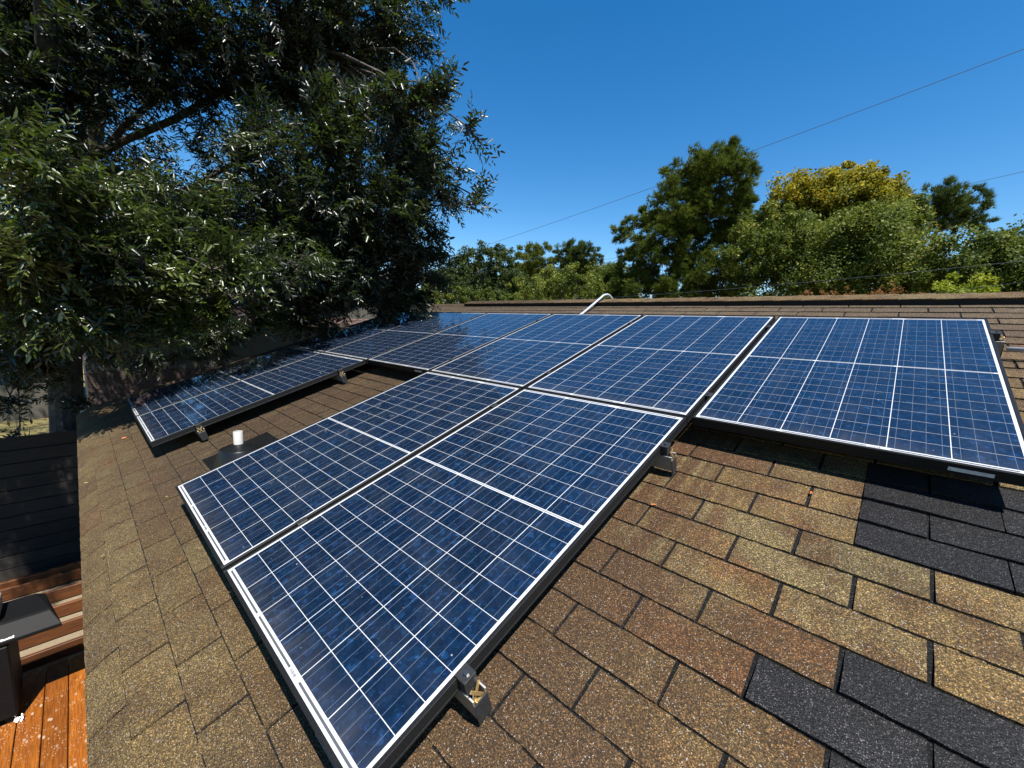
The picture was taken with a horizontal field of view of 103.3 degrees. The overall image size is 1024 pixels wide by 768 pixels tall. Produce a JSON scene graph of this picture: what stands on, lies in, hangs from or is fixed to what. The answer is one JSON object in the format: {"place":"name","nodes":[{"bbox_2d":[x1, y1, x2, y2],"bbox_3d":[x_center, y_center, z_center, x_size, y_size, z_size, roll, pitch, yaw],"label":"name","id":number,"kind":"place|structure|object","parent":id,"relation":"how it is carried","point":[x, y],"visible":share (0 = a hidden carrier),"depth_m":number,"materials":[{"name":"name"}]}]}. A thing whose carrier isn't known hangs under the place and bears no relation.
{"place":"outdoors","nodes":[
{"label":"outdoors","id":0,"kind":"place"},
{"bbox_2d":[0,369,86,437],"bbox_3d":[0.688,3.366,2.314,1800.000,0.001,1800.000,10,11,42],"label":"ground","id":1,"kind":"structure","parent":0,"point":[39,426],"depth_m":12.32,"materials":[{"name":"beige soil"}]},
{"bbox_2d":[0,344,48,421],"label":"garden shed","id":2,"kind":"structure","parent":1,"relation":"on","point":[40,411],"depth_m":13.08,"materials":[{"name":"beige"}]},
{"bbox_2d":[0,430,80,581],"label":"board fence","id":3,"kind":"object","parent":1,"relation":"on","point":[39,511],"visible":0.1,"depth_m":5.40,"materials":[{"name":"grey wood"}]},
{"bbox_2d":[0,561,87,767],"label":"wooden deck","id":4,"kind":"structure","parent":1,"relation":"on","point":[50,712],"depth_m":3.64,"materials":[{"name":"orange wood"}]},
{"bbox_2d":[14,713,23,722],"bbox_3d":[-4.116,2.779,3.373,0.081,0.052,0.048,0,8,-16],"label":"plastic scrap","id":5,"kind":"object","parent":4,"relation":"on","point":[16,720],"visible":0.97,"depth_m":3.38,"materials":[{"name":"white plastic"}]},
{"bbox_2d":[0,592,61,722],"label":"gas grill","id":6,"kind":"object","parent":4,"relation":"on","point":[27,616],"visible":1,"depth_m":3.38,"materials":[{"name":"metal"}]},
{"bbox_2d":[83,270,396,406],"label":"neighbour house","id":7,"kind":"structure","parent":1,"relation":"on","point":[119,385],"depth_m":9.20,"materials":[{"name":"grey"}]},
{"bbox_2d":[0,0,504,437],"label":"oak tree","id":8,"kind":"object","parent":1,"relation":"on","point":[164,251],"visible":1,"depth_m":4.45,"materials":[{"name":"green plant"}]},
{"bbox_2d":[423,259,470,303],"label":"broadleaf tree","id":9,"kind":"object","parent":1,"relation":"on","point":[441,287],"visible":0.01,"depth_m":54.73,"materials":[{"name":"green plant"}]},
{"bbox_2d":[420,283,518,303],"bbox_3d":[-2.933,-3.271,26.159,6.849,6.169,2.689,-3,10,-33],"label":"broadleaf tree","id":10,"kind":"object","parent":1,"relation":"on","point":[461,292],"visible":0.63,"depth_m":25.74,"materials":[{"name":"green plant"}]},
{"bbox_2d":[422,239,534,303],"bbox_3d":[-3.287,-8.266,41.047,11.335,11.860,7.562,3,8,5],"label":"broadleaf tree","id":11,"kind":"object","parent":1,"relation":"on","point":[474,275],"visible":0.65,"depth_m":39.00,"materials":[{"name":"green plant"}]},
{"bbox_2d":[487,262,549,299],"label":"broadleaf tree","id":12,"kind":"object","parent":1,"relation":"on","point":[522,270],"visible":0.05,"depth_m":60.04,"materials":[{"name":"green plant"}]},
{"bbox_2d":[512,240,552,291],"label":"tree","id":13,"kind":"object","parent":1,"relation":"on","point":[536,254],"visible":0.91,"depth_m":53.23,"materials":[{"name":"green plant"}]},
{"bbox_2d":[76,292,1023,767],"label":"house","id":14,"kind":"structure","parent":1,"relation":"on","point":[734,600],"depth_m":1.17,"materials":[{"name":"brown"}]},
{"bbox_2d":[194,422,208,440],"bbox_3d":[-3.084,0.244,3.698,2.090,0.151,0.103,10,29,42],"label":"mounting rail","id":15,"kind":"object","parent":14,"relation":"attached to","point":[200,432],"visible":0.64,"depth_m":3.02,"materials":[{"name":"metal"}]},
{"bbox_2d":[135,352,365,446],"bbox_3d":[-2.342,0.050,3.728,1.000,0.055,1.687,10,29,42],"label":"solar panel","id":16,"kind":"object","parent":15,"relation":"attached to","point":[159,426],"visible":1,"depth_m":3.54,"materials":[{"name":"blue glass"}]},
{"bbox_2d":[202,430,277,469],"bbox_3d":[-1.757,0.414,2.678,0.510,0.240,0.395,10,11,42],"label":"vent pipe","id":17,"kind":"object","parent":14,"relation":"on","point":[238,447],"visible":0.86,"depth_m":2.59,"materials":[{"name":"white plastic"}]},
{"bbox_2d":[331,369,347,382],"bbox_3d":[-2.337,-0.188,4.427,2.090,0.151,0.103,10,29,42],"label":"mounting rail","id":18,"kind":"object","parent":14,"relation":"attached to","point":[341,376],"visible":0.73,"depth_m":3.75,"materials":[{"name":"metal"}]},
{"bbox_2d":[125,347,320,416],"bbox_3d":[-3.086,-0.079,4.414,1.000,0.055,1.687,10,29,42],"label":"solar panel","id":19,"kind":"object","parent":18,"relation":"on","point":[151,400],"visible":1,"depth_m":4.29,"materials":[{"name":"blue glass"}]},
{"bbox_2d":[454,662,491,724],"bbox_3d":[-0.853,0.630,1.641,2.088,0.151,0.103,10,29,42],"label":"mounting rail","id":20,"kind":"object","parent":14,"relation":"attached to","point":[472,696],"visible":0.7,"depth_m":0.96,"materials":[{"name":"metal"}]},
{"bbox_2d":[295,517,307,525],"bbox_3d":[-0.852,0.572,1.651,0.034,0.050,0.040,10,29,42],"label":"panel clamp","id":21,"kind":"object","parent":20,"relation":"on","point":[301,521],"visible":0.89,"depth_m":1.64,"materials":[{"name":"metal"}]},
{"bbox_2d":[223,388,686,767],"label":"solar panel","id":22,"kind":"object","parent":20,"relation":"attached to","point":[381,610],"visible":1,"depth_m":1.34,"materials":[{"name":"blue glass"}]},
{"bbox_2d":[580,293,612,313],"bbox_3d":[1.235,-0.916,5.094,0.048,0.423,1.649,9,11,41],"label":"bent conduit","id":23,"kind":"object","parent":14,"relation":"on","point":[596,301],"visible":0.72,"depth_m":4.82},
{"bbox_2d":[652,441,676,474],"bbox_3d":[-0.105,0.198,2.370,2.088,0.151,0.103,10,29,42],"label":"mounting rail","id":24,"kind":"object","parent":14,"relation":"attached to","point":[666,460],"visible":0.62,"depth_m":1.69,"materials":[{"name":"metal"}]},
{"bbox_2d":[175,371,521,570],"bbox_3d":[-0.855,0.308,2.356,1.000,0.055,1.687,10,29,42],"label":"solar panel","id":25,"kind":"object","parent":24,"relation":"attached to","point":[242,507],"visible":0.95,"depth_m":2.13,"materials":[{"name":"blue glass"}]},
{"bbox_2d":[990,330,1004,356],"bbox_3d":[0.272,-0.579,4.149,6.168,0.151,0.103,10,29,42],"label":"mounting rail","id":26,"kind":"object","parent":14,"relation":"on","point":[998,340],"visible":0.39,"depth_m":2.09,"materials":[{"name":"metal"}]},
{"bbox_2d":[290,312,437,351],"bbox_3d":[-1.966,-0.726,5.506,1.000,0.056,1.687,10,29,42],"label":"solar panel","id":27,"kind":"object","parent":26,"relation":"on","point":[357,332],"visible":0.73,"depth_m":5.31,"materials":[{"name":"blue glass"}]},
{"bbox_2d":[367,313,551,373],"bbox_3d":[-0.479,-0.469,4.135,1.000,0.056,1.687,10,29,42],"label":"solar panel","id":28,"kind":"object","parent":26,"relation":"attached to","point":[428,353],"visible":0.97,"depth_m":3.98,"materials":[{"name":"blue glass"}]},
{"bbox_2d":[1006,347,1023,351],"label":"straight conduit","id":29,"kind":"object","parent":14,"relation":"on","point":[1014,349],"visible":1,"depth_m":2.05,"materials":[{"name":"grey metal"}]},
{"bbox_2d":[498,261,610,300],"bbox_3d":[2.951,-4.160,27.614,7.879,8.025,4.897,2,8,-3],"label":"broadleaf tree","id":30,"kind":"object","parent":1,"relation":"on","point":[551,291],"visible":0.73,"depth_m":26.39,"materials":[{"name":"green plant"}]},
{"bbox_2d":[535,256,573,299],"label":"broadleaf tree","id":31,"kind":"object","parent":1,"relation":"on","point":[558,268],"visible":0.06,"depth_m":65.25,"materials":[{"name":"green plant"}]},
{"bbox_2d":[548,237,604,294],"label":"tree","id":32,"kind":"object","parent":1,"relation":"on","point":[579,251],"visible":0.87,"depth_m":54.58,"materials":[{"name":"green plant"}]},
{"bbox_2d":[564,260,639,298],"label":"broadleaf tree","id":33,"kind":"object","parent":1,"relation":"on","point":[598,268],"visible":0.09,"depth_m":55.43,"materials":[{"name":"green plant"}]},
{"bbox_2d":[584,135,767,298],"bbox_3d":[11.981,-8.669,30.828,13.401,16.830,9.474,10,11,42],"label":"pine tree","id":34,"kind":"object","parent":1,"relation":"on","point":[681,226],"visible":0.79,"depth_m":27.99,"materials":[{"name":"green plant"}]},
{"bbox_2d":[714,191,948,296],"bbox_3d":[17.501,-4.729,23.213,10.717,11.639,7.506,10,11,42],"label":"broadleaf tree","id":35,"kind":"object","parent":1,"relation":"on","point":[862,242],"visible":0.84,"depth_m":21.46,"materials":[{"name":"green plant"}]},
{"bbox_2d":[761,159,952,283],"bbox_3d":[25.696,-8.974,33.163,10.832,17.987,13.106,0,8,-15],"label":"broadleaf tree","id":36,"kind":"object","parent":1,"relation":"on","point":[836,189],"visible":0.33,"depth_m":30.24,"materials":[{"name":"yellow plant"}]},
{"bbox_2d":[797,281,926,295],"bbox_3d":[12.724,-0.928,15.367,3.658,5.868,3.189,10,11,42],"label":"dry shrub","id":37,"kind":"object","parent":1,"relation":"on","point":[879,291],"visible":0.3,"depth_m":14.94,"materials":[{"name":"green plant"}]},
{"bbox_2d":[911,174,999,265],"bbox_3d":[34.632,-7.992,33.734,8.998,16.604,6.322,-3,10,-34],"label":"pine tree","id":38,"kind":"object","parent":1,"relation":"on","point":[950,201],"visible":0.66,"depth_m":30.98,"materials":[{"name":"green plant"}]},
{"bbox_2d":[906,213,1023,293],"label":"broadleaf tree","id":39,"kind":"object","parent":1,"relation":"on","point":[991,247],"visible":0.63,"depth_m":16.35,"materials":[{"name":"green plant"}]},
{"bbox_2d":[931,271,1001,293],"bbox_3d":[14.141,-0.553,12.749,3.211,5.984,1.938,-2,9,-31],"label":"lime shrub","id":40,"kind":"object","parent":1,"relation":"on","point":[949,287],"visible":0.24,"depth_m":11.97,"materials":[{"name":"green plant"}]},
{"bbox_2d":[0,0,1023,297],"label":"sky","id":41,"kind":"structure","parent":0,"point":[585,101],"materials":[{"name":"blue"}]},
{"bbox_2d":[430,314,642,388],"bbox_3d":[0.265,-0.340,3.449,1.000,0.056,1.687,10,29,42],"label":"solar panel","id":42,"kind":"object","parent":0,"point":[524,357],"visible":0.89,"depth_m":3.29,"materials":[{"name":"blue glass"}]},
{"bbox_2d":[475,49,1023,248],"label":"utility wire","id":43,"kind":"object","parent":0,"point":[813,128],"visible":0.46,"depth_m":29.00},
{"bbox_2d":[565,261,1020,299],"bbox_3d":[8.778,-4.177,16.698,0.013,0.794,26.296,-3,10,-34],"label":"utility wire","id":44,"kind":"object","parent":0,"point":[824,280],"visible":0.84,"depth_m":13.58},
{"bbox_2d":[936,282,1021,292],"bbox_3d":[11.808,-2.943,13.651,0.010,0.319,15.307,3,8,2],"label":"utility wire","id":45,"kind":"object","parent":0,"point":[980,287],"visible":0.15,"depth_m":9.95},
{"bbox_2d":[975,226,1023,249],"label":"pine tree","id":46,"kind":"object","parent":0,"point":[1019,236],"visible":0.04,"depth_m":38.19,"materials":[{"name":"green plant"}]},
{"bbox_3d":[-0.502,-0.131,3.395,6.168,0.151,0.103,10,29,42],"label":"rail","id":47,"kind":"object","parent":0,"visible":0},
{"bbox_2d":[323,312,486,362],"bbox_3d":[-1.223,-0.598,4.821,1.000,0.056,1.687,10,29,42],"label":"solar panel","id":48,"kind":"object","parent":47,"relation":"attached to","point":[371,346],"visible":0.94,"depth_m":4.70,"materials":[{"name":"blue glass"}]},
{"bbox_2d":[525,315,774,423],"bbox_3d":[1.008,-0.211,2.763,1.000,0.056,1.687,10,29,42],"label":"solar panel","id":49,"kind":"object","parent":47,"relation":"attached to","point":[680,365],"visible":0.96,"depth_m":2.56,"materials":[{"name":"blue glass"}]},
{"bbox_2d":[704,392,712,399],"bbox_3d":[0.986,0.068,2.033,0.034,0.050,0.040,10,29,42],"label":"panel clamp","id":50,"kind":"object","parent":47,"relation":"on","point":[707,394],"visible":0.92,"depth_m":2.02,"materials":[{"name":"metal"}]},
{"bbox_2d":[692,316,1023,486],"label":"solar panel","id":51,"kind":"object","parent":47,"relation":"attached to","point":[936,394],"visible":1,"depth_m":1.79,"materials":[{"name":"blue glass"}]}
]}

